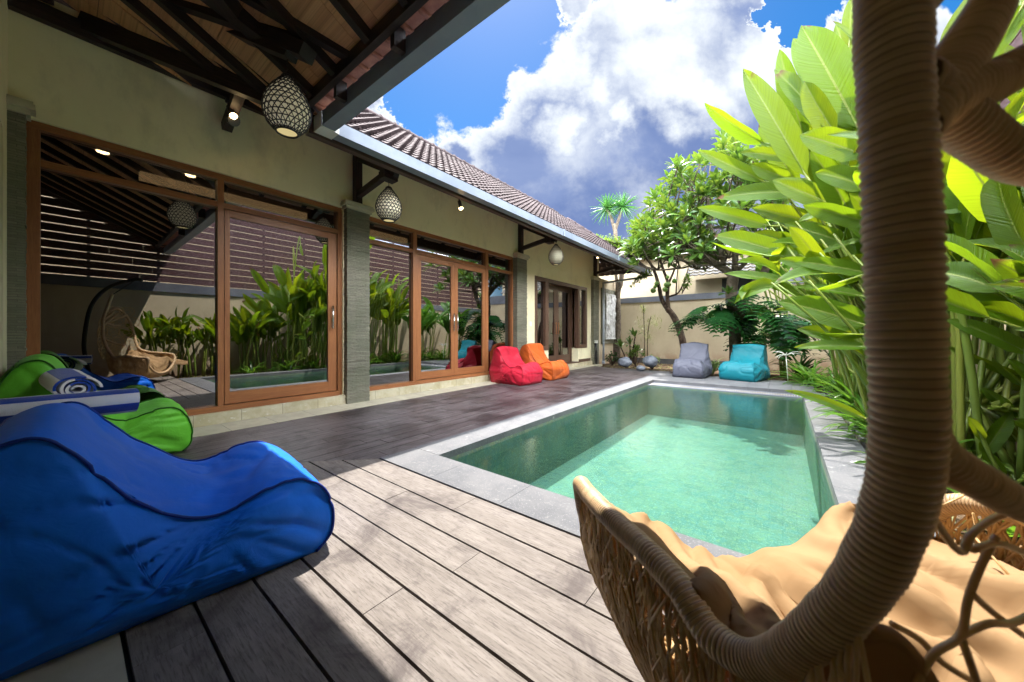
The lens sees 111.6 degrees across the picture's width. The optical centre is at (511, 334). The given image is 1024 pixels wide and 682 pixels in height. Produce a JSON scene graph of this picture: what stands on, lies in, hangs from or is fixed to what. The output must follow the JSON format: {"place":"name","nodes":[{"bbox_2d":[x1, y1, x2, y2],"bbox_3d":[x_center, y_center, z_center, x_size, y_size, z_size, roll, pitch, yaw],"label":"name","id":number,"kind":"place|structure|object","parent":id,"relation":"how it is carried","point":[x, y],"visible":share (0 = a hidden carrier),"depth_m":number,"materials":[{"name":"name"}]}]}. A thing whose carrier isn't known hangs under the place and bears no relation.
{"place":"outdoors","nodes":[
{"label":"outdoors","id":0,"kind":"place"},
{"bbox_2d":[0,633,127,681],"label":"terrace floor","id":1,"kind":"structure","parent":0,"point":[102,660],"depth_m":1.04,"materials":[{"name":"stone"}]},
{"bbox_2d":[0,0,651,427],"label":"villa","id":2,"kind":"object","parent":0,"point":[170,228],"visible":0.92,"depth_m":3.77,"materials":[{"name":"beige paint"}]},
{"bbox_2d":[26,120,341,415],"bbox_3d":[-3.308,-0.473,4.004,0.140,2.690,2.683,0,0,38],"label":"window frame","id":3,"kind":"structure","parent":2,"relation":"in","point":[125,248],"depth_m":3.47,"materials":[{"name":"red wood"}]},
{"bbox_2d":[225,98,236,118],"bbox_3d":[-2.990,-2.393,3.706,0.124,0.201,0.069,0,0,13],"label":"spot lamp","id":4,"kind":"object","parent":2,"relation":"attached to","point":[232,113],"visible":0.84,"depth_m":3.68,"materials":[{"name":"black paint"}]},
{"bbox_2d":[224,209,335,403],"bbox_3d":[-2.896,-0.315,4.475,0.103,2.230,1.263,0,0,38],"label":"sliding door","id":5,"kind":"structure","parent":2,"relation":"in","point":[280,277],"depth_m":4.40,"materials":[{"name":"red wood"}]},
{"bbox_2d":[261,59,311,138],"bbox_3d":[-1.776,-1.906,2.750,0.339,0.639,0.339,0,0,38],"label":"lantern","id":6,"kind":"object","parent":2,"relation":"hanging from","point":[286,109],"visible":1,"depth_m":2.65,"materials":[{"name":"beige wicker"}]},
{"bbox_2d":[375,180,401,222],"bbox_3d":[-1.641,-1.779,4.635,0.339,0.550,0.339,0,0,38],"label":"lantern","id":7,"kind":"object","parent":2,"relation":"hanging from","point":[388,206],"visible":1,"depth_m":4.53,"materials":[{"name":"beige wicker"}]},
{"bbox_2d":[417,254,454,379],"bbox_3d":[-1.386,-0.300,6.416,0.103,2.200,0.879,0,0,38],"label":"glass door","id":8,"kind":"structure","parent":2,"relation":"in","point":[435,276],"depth_m":6.42,"materials":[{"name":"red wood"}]},
{"bbox_2d":[369,217,512,390],"bbox_3d":[-1.121,-0.473,6.815,0.140,2.690,3.720,0,0,38],"label":"window frame","id":9,"kind":"structure","parent":2,"relation":"in","point":[394,248],"depth_m":5.96,"materials":[{"name":"red wood"}]},
{"bbox_2d":[458,199,462,209],"bbox_3d":[-0.771,-1.943,5.157,0.094,0.196,0.068,0,0,-32],"label":"spot lamp","id":10,"kind":"object","parent":2,"relation":"attached to","point":[460,204],"visible":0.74,"depth_m":5.14,"materials":[{"name":"black paint"}]},
{"bbox_2d":[455,262,484,374],"bbox_3d":[-0.843,-0.300,7.114,0.103,2.200,0.881,0,0,38],"label":"glass door","id":11,"kind":"structure","parent":2,"relation":"in","point":[469,280],"depth_m":7.11,"materials":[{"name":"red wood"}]},
{"bbox_2d":[548,284,556,360],"bbox_3d":[1.050,-0.306,9.896,0.103,2.288,0.830,0,0,38],"label":"wood door","id":12,"kind":"structure","parent":2,"relation":"in","point":[552,288],"depth_m":10.09,"materials":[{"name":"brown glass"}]},
{"bbox_2d":[548,244,563,264],"bbox_3d":[0.980,-1.821,7.752,0.339,0.550,0.339,0,0,38],"label":"lantern","id":13,"kind":"object","parent":2,"relation":"hanging from","point":[556,256],"visible":1,"depth_m":7.65,"materials":[{"name":"beige paper"}]},
{"bbox_2d":[535,276,586,349],"bbox_3d":[1.457,-0.534,10.099,0.135,1.928,2.990,0,0,38],"label":"window frame","id":14,"kind":"structure","parent":2,"relation":"in","point":[541,283],"depth_m":9.38,"materials":[{"name":"brown wood"}]},
{"bbox_2d":[556,285,569,361],"bbox_3d":[1.571,-0.306,10.565,0.103,2.288,0.855,0,0,38],"label":"wood door","id":15,"kind":"structure","parent":2,"relation":"in","point":[562,293],"depth_m":10.56,"materials":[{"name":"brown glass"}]},
{"bbox_2d":[119,368,669,681],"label":"deck base","id":16,"kind":"object","parent":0,"point":[126,659],"visible":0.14,"depth_m":1.15,"materials":[{"name":"grey paint"}]},
{"bbox_2d":[124,459,729,681],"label":"deck","id":17,"kind":"structure","parent":16,"relation":"on","point":[402,575],"depth_m":1.26,"materials":[{"name":"grey wood"}]},
{"bbox_2d":[0,401,334,680],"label":"bean bag","id":18,"kind":"object","parent":17,"relation":"on","point":[108,528],"visible":1,"depth_m":1.17,"materials":[{"name":"blue fabric"}]},
{"bbox_2d":[0,388,139,423],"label":"rolled towel","id":19,"kind":"object","parent":18,"relation":"on","point":[109,402],"visible":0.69,"depth_m":1.67,"materials":[{"name":"blue fabric"}]},
{"bbox_2d":[573,0,1023,681],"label":"hanging egg chair","id":20,"kind":"object","parent":17,"relation":"on","point":[923,98],"visible":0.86,"depth_m":0.31,"materials":[{"name":"wicker"}]},
{"bbox_2d":[611,501,1023,681],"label":"seat cushion","id":21,"kind":"object","parent":20,"relation":"on","point":[759,591],"visible":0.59,"depth_m":0.62,"materials":[{"name":"beige fabric"}]},
{"bbox_2d":[380,379,865,557],"bbox_3d":[2.115,1.026,4.347,3.120,0.059,6.339,0,0,38],"label":"pool coping","id":22,"kind":"object","parent":16,"relation":"on","point":[434,462],"visible":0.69,"depth_m":2.64,"materials":[{"name":"grey stone"}]},
{"bbox_2d":[636,365,645,370],"bbox_3d":[3.626,0.956,9.790,0.268,0.172,0.267,0,0,38],"label":"boulder","id":23,"kind":"object","parent":16,"relation":"on","point":[640,368],"visible":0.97,"depth_m":9.70,"materials":[{"name":"grey stone"}]},
{"bbox_2d":[193,364,601,437],"bbox_3d":[-0.362,1.026,7.261,0.510,0.057,10.785,0,0,38],"label":"step","id":24,"kind":"object","parent":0,"point":[226,427],"visible":0.4,"depth_m":4.44,"materials":[{"name":"stone"}]},
{"bbox_2d":[170,366,653,462],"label":"side deck","id":25,"kind":"structure","parent":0,"point":[379,431],"depth_m":3.98,"materials":[{"name":"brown wood"}]},
{"bbox_2d":[0,354,192,452],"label":"bean bag","id":26,"kind":"object","parent":25,"relation":"on","point":[163,423],"visible":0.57,"depth_m":2.77,"materials":[{"name":"green fabric"}]},
{"bbox_2d":[39,368,102,393],"bbox_3d":[-3.031,0.342,2.393,0.370,0.202,0.218,0,0,28],"label":"rolled towel","id":27,"kind":"object","parent":26,"relation":"on","point":[61,380],"visible":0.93,"depth_m":2.33,"materials":[{"name":"blue fabric"}]},
{"bbox_2d":[489,346,542,385],"bbox_3d":[0.091,0.624,7.261,0.983,0.752,0.829,0,0,38],"label":"bean bag","id":28,"kind":"object","parent":25,"relation":"on","point":[508,365],"visible":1,"depth_m":7.06,"materials":[{"name":"fabric"}]},
{"bbox_2d":[519,343,568,380],"bbox_3d":[0.713,0.606,8.014,1.016,0.790,0.829,0,0,38],"label":"bean bag","id":29,"kind":"object","parent":25,"relation":"on","point":[535,352],"visible":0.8,"depth_m":7.84,"materials":[{"name":"orange fabric"}]},
{"bbox_2d":[449,385,835,554],"bbox_3d":[2.102,1.367,4.313,2.500,0.626,5.610,0,0,38],"label":"pool shell","id":30,"kind":"object","parent":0,"point":[728,470],"visible":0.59,"depth_m":4.29,"materials":[{"name":"green stone"}]},
{"bbox_2d":[367,0,962,240],"label":"sky","id":31,"kind":"structure","parent":0,"point":[568,104],"materials":[{"name":"blue"}]},
{"bbox_2d":[599,224,792,297],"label":"neighbour house","id":32,"kind":"structure","parent":0,"point":[643,287],"depth_m":13.51,"materials":[{"name":"paint"}]},
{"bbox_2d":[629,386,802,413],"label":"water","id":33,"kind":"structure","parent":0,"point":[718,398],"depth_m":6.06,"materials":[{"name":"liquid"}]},
{"bbox_2d":[668,303,763,341],"bbox_3d":[5.013,-0.283,8.547,2.064,0.954,1.527,0,0,13],"label":"philodendron","id":34,"kind":"object","parent":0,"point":[716,317],"visible":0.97,"depth_m":8.30,"materials":[{"name":"green plant"}]},
{"bbox_2d":[647,382,802,398],"bbox_3d":[3.947,1.228,6.684,2.500,0.345,0.399,0,0,38],"label":"pool ledge","id":35,"kind":"object","parent":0,"point":[726,390],"visible":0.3,"depth_m":6.52,"materials":[{"name":"grey stone"}]},
{"bbox_2d":[652,383,800,396],"bbox_3d":[3.954,1.067,6.693,2.460,0.017,0.176,0,0,38],"label":"drain grate","id":36,"kind":"object","parent":35,"relation":"on","point":[724,389],"visible":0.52,"depth_m":6.66,"materials":[{"name":"stone"}]},
{"bbox_2d":[688,258,781,293],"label":"garden shed","id":37,"kind":"structure","parent":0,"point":[710,285],"depth_m":11.71,"materials":[{"name":"grey paint"}]},
{"bbox_2d":[722,277,751,291],"bbox_3d":[7.565,-1.625,11.187,1.400,0.450,0.049,0,0,38],"label":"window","id":38,"kind":"structure","parent":37,"relation":"in","point":[742,281],"depth_m":11.29,"materials":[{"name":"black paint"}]},
{"bbox_2d":[703,294,800,342],"bbox_3d":[5.613,-0.375,8.083,1.698,1.178,1.765,0,0,-21],"label":"philodendron","id":39,"kind":"object","parent":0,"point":[766,314],"visible":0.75,"depth_m":7.79,"materials":[{"name":"green plant"}]},
{"bbox_2d":[601,362,1021,544],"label":"ground","id":40,"kind":"structure","parent":0,"point":[776,377],"depth_m":8.52,"materials":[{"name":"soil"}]},
{"bbox_2d":[599,279,614,363],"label":"side garden wall","id":41,"kind":"structure","parent":40,"relation":"on","point":[609,288],"depth_m":12.35,"materials":[{"name":"paint"}]},
{"bbox_2d":[605,293,616,339],"bbox_3d":[3.663,-0.630,12.710,0.112,1.640,1.140,0,0,38],"label":"stone relief","id":42,"kind":"object","parent":41,"relation":"attached to","point":[610,314],"visible":0.88,"depth_m":12.59,"materials":[{"name":"stone"}]},
{"bbox_2d":[605,351,618,364],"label":"shrub","id":43,"kind":"object","parent":40,"relation":"on","point":[611,356],"visible":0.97,"depth_m":11.57,"materials":[{"name":"green plant"}]},
{"bbox_2d":[590,189,637,362],"bbox_3d":[3.875,-2.158,13.103,1.925,6.522,1.340,0,0,38],"label":"dracaena tree","id":44,"kind":"object","parent":40,"relation":"on","point":[620,206],"visible":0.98,"depth_m":12.94,"materials":[{"name":"green plant"}]},
{"bbox_2d":[618,357,631,366],"bbox_3d":[3.398,0.841,10.476,0.458,0.327,0.370,0,0,38],"label":"boulder","id":45,"kind":"object","parent":40,"relation":"on","point":[625,361],"visible":1,"depth_m":10.34,"materials":[{"name":"grey stone"}]},
{"bbox_2d":[612,327,642,361],"bbox_3d":[3.824,0.408,11.412,1.005,1.310,0.590,0,0,38],"label":"frangipani sapling","id":46,"kind":"object","parent":40,"relation":"on","point":[619,343],"visible":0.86,"depth_m":11.35,"materials":[{"name":"green plant"}]},
{"bbox_2d":[625,345,645,366],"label":"shrub","id":47,"kind":"object","parent":40,"relation":"on","point":[633,352],"visible":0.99,"depth_m":11.06,"materials":[{"name":"green plant"}]},
{"bbox_2d":[596,219,691,347],"bbox_3d":[4.029,-1.458,11.589,3.725,5.142,1.605,0,0,38],"label":"fruit tree","id":48,"kind":"object","parent":40,"relation":"on","point":[615,242],"visible":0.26,"depth_m":10.92,"materials":[{"name":"green plant"}]},
{"bbox_2d":[634,305,661,356],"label":"pleomele plant","id":49,"kind":"object","parent":40,"relation":"on","point":[643,312],"visible":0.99,"depth_m":12.04,"materials":[{"name":"green plant"}]},
{"bbox_2d":[643,355,657,366],"bbox_3d":[3.954,0.778,9.963,0.427,0.343,0.380,0,0,38],"label":"boulder","id":50,"kind":"object","parent":40,"relation":"on","point":[650,361],"visible":1,"depth_m":9.84,"materials":[{"name":"grey stone"}]},
{"bbox_2d":[620,291,752,364],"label":"garden wall","id":51,"kind":"structure","parent":40,"relation":"on","point":[664,344],"depth_m":12.43,"materials":[{"name":"paint"}]},
{"bbox_2d":[617,129,799,359],"bbox_3d":[4.510,-2.143,8.920,4.647,6.494,3.848,0,0,38],"label":"frangipani tree","id":52,"kind":"object","parent":40,"relation":"on","point":[693,236],"visible":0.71,"depth_m":8.36,"materials":[{"name":"green plant"}]},
{"bbox_2d":[711,357,723,374],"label":"foliage plant","id":53,"kind":"object","parent":40,"relation":"on","point":[715,365],"visible":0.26,"depth_m":8.94,"materials":[{"name":"green plant"}]},
{"bbox_2d":[639,373,815,393],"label":"pool platform","id":54,"kind":"structure","parent":40,"relation":"on","point":[777,386],"depth_m":7.04,"materials":[{"name":"grey stone"}]},
{"bbox_2d":[672,342,712,378],"bbox_3d":[4.293,0.593,8.290,0.820,0.807,1.053,0,0,38],"label":"bean bag","id":55,"kind":"object","parent":54,"relation":"on","point":[693,361],"visible":1,"depth_m":8.09,"materials":[{"name":"grey fabric"}]},
{"bbox_2d":[719,344,769,381],"bbox_3d":[5.167,0.607,7.725,1.028,0.778,0.854,0,0,-35],"label":"bean bag","id":56,"kind":"object","parent":54,"relation":"on","point":[747,362],"visible":1,"depth_m":7.57,"materials":[{"name":"teal fabric"}]},
{"bbox_2d":[744,263,790,376],"bbox_3d":[6.281,-0.402,8.652,1.134,2.927,0.750,0,0,7],"label":"palm clump","id":57,"kind":"object","parent":40,"relation":"on","point":[758,267],"visible":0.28,"depth_m":8.61,"materials":[{"name":"green plant"}]},
{"bbox_2d":[723,317,830,361],"bbox_3d":[6.401,0.169,8.480,2.146,1.165,2.048,0,0,38],"label":"philodendron","id":58,"kind":"object","parent":40,"relation":"on","point":[778,337],"visible":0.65,"depth_m":7.98,"materials":[{"name":"green plant"}]},
{"bbox_2d":[697,49,868,401],"bbox_3d":[3.852,-1.187,4.531,2.396,4.503,2.111,0,0,38],"label":"heliconia","id":59,"kind":"object","parent":40,"relation":"on","point":[780,116],"visible":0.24,"depth_m":4.14,"materials":[{"name":"green plant"}]},
{"bbox_2d":[757,315,815,355],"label":"philodendron","id":60,"kind":"object","parent":40,"relation":"on","point":[801,324],"visible":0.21,"depth_m":8.56,"materials":[{"name":"green plant"}]},
{"bbox_2d":[752,270,846,372],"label":"garden pier","id":61,"kind":"structure","parent":40,"relation":"on","point":[771,356],"depth_m":10.06,"materials":[{"name":"paint"}]},
{"bbox_2d":[770,352,829,377],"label":"foliage plant","id":62,"kind":"object","parent":40,"relation":"on","point":[802,362],"visible":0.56,"depth_m":8.46,"materials":[{"name":"green plant"}]},
{"bbox_2d":[766,357,838,390],"bbox_3d":[5.946,0.739,6.887,1.553,0.602,1.586,0,0,38],"label":"lily plant","id":63,"kind":"object","parent":40,"relation":"on","point":[805,378],"visible":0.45,"depth_m":6.95,"materials":[{"name":"green plant"}]},
{"bbox_2d":[774,351,797,380],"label":"spider lily flower","id":64,"kind":"object","parent":63,"relation":"attached to","point":[786,359],"visible":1,"depth_m":6.91,"materials":[{"name":"white plant"}]},
{"bbox_2d":[794,363,851,393],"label":"lily plant","id":65,"kind":"object","parent":40,"relation":"on","point":[819,377],"visible":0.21,"depth_m":6.17,"materials":[{"name":"green plant"}]},
{"bbox_2d":[796,366,850,402],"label":"lily plant","id":66,"kind":"object","parent":40,"relation":"on","point":[837,384],"visible":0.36,"depth_m":5.29,"materials":[{"name":"green plant"}]},
{"bbox_2d":[805,279,851,378],"bbox_3d":[7.106,-0.278,7.485,1.534,2.683,1.843,0,0,38],"label":"heliconia","id":67,"kind":"object","parent":40,"relation":"on","point":[835,360],"depth_m":7.67,"materials":[{"name":"green plant"}]},
{"bbox_2d":[795,377,867,410],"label":"lily plant","id":68,"kind":"object","parent":40,"relation":"on","point":[849,391],"visible":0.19,"depth_m":4.43,"materials":[{"name":"green plant"}]},
{"bbox_2d":[808,391,867,432],"bbox_3d":[3.839,0.814,3.649,1.051,0.452,1.088,0,0,-36],"label":"lily plant","id":69,"kind":"object","parent":40,"relation":"on","point":[857,399],"visible":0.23,"depth_m":3.83,"materials":[{"name":"green plant"}]},
{"bbox_2d":[820,416,867,449],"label":"lily plant","id":70,"kind":"object","parent":40,"relation":"on","point":[863,430],"visible":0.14,"depth_m":3.31,"materials":[{"name":"green plant"}]},
{"bbox_2d":[734,219,976,455],"bbox_3d":[3.759,-0.466,4.335,1.925,3.069,3.682,0,0,38],"label":"heliconia","id":71,"kind":"object","parent":40,"relation":"on","point":[804,242],"visible":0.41,"depth_m":3.65,"materials":[{"name":"green plant"}]},
{"bbox_2d":[820,386,938,536],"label":"bed kerb","id":72,"kind":"structure","parent":40,"relation":"on","point":[862,438],"depth_m":3.69,"materials":[{"name":"grey stone"}]},
{"bbox_2d":[778,0,1023,442],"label":"heliconia","id":73,"kind":"object","parent":40,"relation":"on","point":[821,60],"visible":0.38,"depth_m":3.30,"materials":[{"name":"green plant"}]},
{"bbox_2d":[826,0,1023,485],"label":"heliconia","id":74,"kind":"object","parent":40,"relation":"on","point":[992,418],"visible":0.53,"depth_m":2.44,"materials":[{"name":"green plant"}]},
{"bbox_2d":[843,421,1017,492],"bbox_3d":[2.958,0.864,2.529,0.969,0.353,0.926,0,0,-29],"label":"lily plant","id":75,"kind":"object","parent":40,"relation":"on","point":[963,441],"visible":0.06,"depth_m":2.51,"materials":[{"name":"green plant"}]},
{"bbox_2d":[858,179,1023,327],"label":"heliconia","id":76,"kind":"object","parent":40,"relation":"on","point":[984,277],"visible":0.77,"depth_m":1.97,"materials":[{"name":"green plant"}]},
{"bbox_2d":[947,460,1020,536],"bbox_3d":[2.623,0.875,1.789,0.865,0.329,0.820,0,0,38],"label":"lily plant","id":77,"kind":"object","parent":40,"relation":"on","point":[1010,531],"visible":0.07,"depth_m":1.78,"materials":[{"name":"green plant"}]},
{"bbox_2d":[971,321,1005,372],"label":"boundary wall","id":78,"kind":"structure","parent":40,"relation":"on","point":[976,365],"depth_m":4.37,"materials":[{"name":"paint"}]},
{"bbox_2d":[1000,28,1023,113],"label":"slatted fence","id":79,"kind":"object","parent":78,"relation":"on","point":[1017,41],"depth_m":3.81,"materials":[{"name":"grey"}]},
{"bbox_2d":[1008,256,1023,330],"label":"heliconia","id":80,"kind":"object","parent":40,"relation":"on","point":[1021,329],"visible":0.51,"depth_m":1.83,"materials":[{"name":"green plant"}]}
]}

